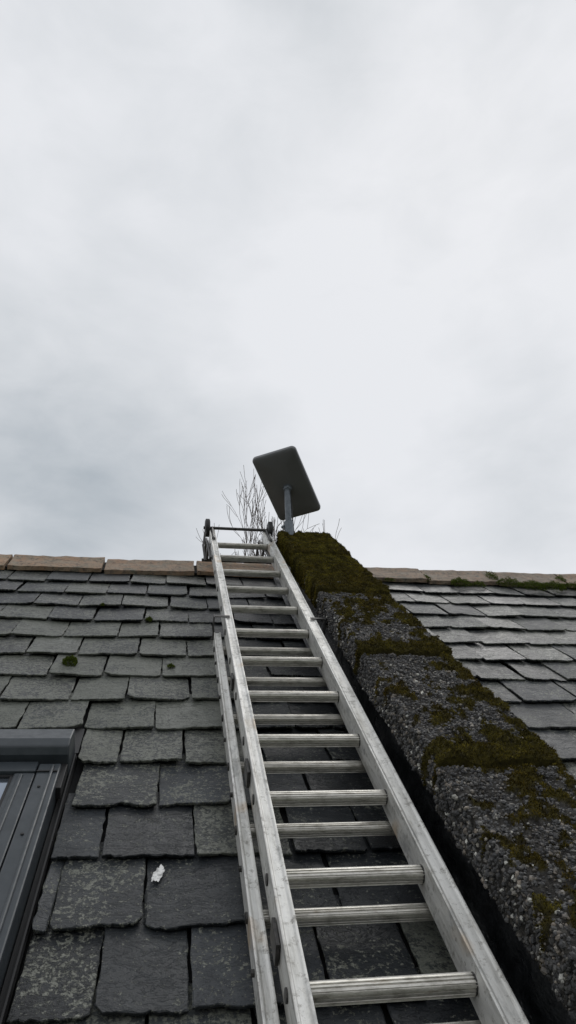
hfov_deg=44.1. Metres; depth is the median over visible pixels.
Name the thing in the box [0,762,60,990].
roof window frame
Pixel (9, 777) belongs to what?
roof window seals
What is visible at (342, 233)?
sky
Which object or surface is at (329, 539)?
coping moss
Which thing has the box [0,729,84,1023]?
roof window flashing
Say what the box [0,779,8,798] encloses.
roof window glass
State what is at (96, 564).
ridge tiles
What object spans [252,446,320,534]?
satellite dish
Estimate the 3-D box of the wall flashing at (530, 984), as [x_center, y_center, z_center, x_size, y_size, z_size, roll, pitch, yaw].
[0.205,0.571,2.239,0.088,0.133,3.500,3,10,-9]
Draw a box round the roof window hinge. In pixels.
[20,764,67,834]
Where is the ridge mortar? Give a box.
[4,562,575,588]
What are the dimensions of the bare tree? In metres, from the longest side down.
9.950 x 3.489 x 2.698 m
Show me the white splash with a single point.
(158, 874)
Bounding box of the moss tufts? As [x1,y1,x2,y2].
[61,570,575,667]
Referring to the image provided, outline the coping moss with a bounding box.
[276,529,575,971]
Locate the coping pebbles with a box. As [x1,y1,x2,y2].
[304,575,575,1022]
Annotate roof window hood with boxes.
[0,729,74,778]
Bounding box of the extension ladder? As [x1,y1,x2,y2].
[202,519,529,1023]
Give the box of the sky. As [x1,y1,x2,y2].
[0,0,575,573]
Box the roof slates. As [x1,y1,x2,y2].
[0,570,575,1023]
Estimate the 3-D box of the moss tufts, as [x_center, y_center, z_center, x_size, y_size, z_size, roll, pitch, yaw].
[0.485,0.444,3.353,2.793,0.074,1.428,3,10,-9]
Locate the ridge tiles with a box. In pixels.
[0,554,575,587]
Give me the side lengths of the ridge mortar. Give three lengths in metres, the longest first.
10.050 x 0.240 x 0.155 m
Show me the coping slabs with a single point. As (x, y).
(450, 761)
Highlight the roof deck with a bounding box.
[0,574,557,1023]
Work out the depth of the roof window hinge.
1.71 m
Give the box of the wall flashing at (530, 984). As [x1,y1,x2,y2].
[273,561,575,1023]
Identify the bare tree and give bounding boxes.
[196,465,340,564]
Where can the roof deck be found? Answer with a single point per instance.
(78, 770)
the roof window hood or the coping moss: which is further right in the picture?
the coping moss
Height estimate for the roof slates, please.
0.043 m
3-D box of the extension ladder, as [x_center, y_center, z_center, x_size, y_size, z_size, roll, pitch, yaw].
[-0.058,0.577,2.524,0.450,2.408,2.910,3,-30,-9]
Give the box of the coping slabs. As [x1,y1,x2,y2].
[277,531,575,1011]
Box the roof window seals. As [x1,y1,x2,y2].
[0,772,36,871]
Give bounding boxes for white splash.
[151,865,164,881]
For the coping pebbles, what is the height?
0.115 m

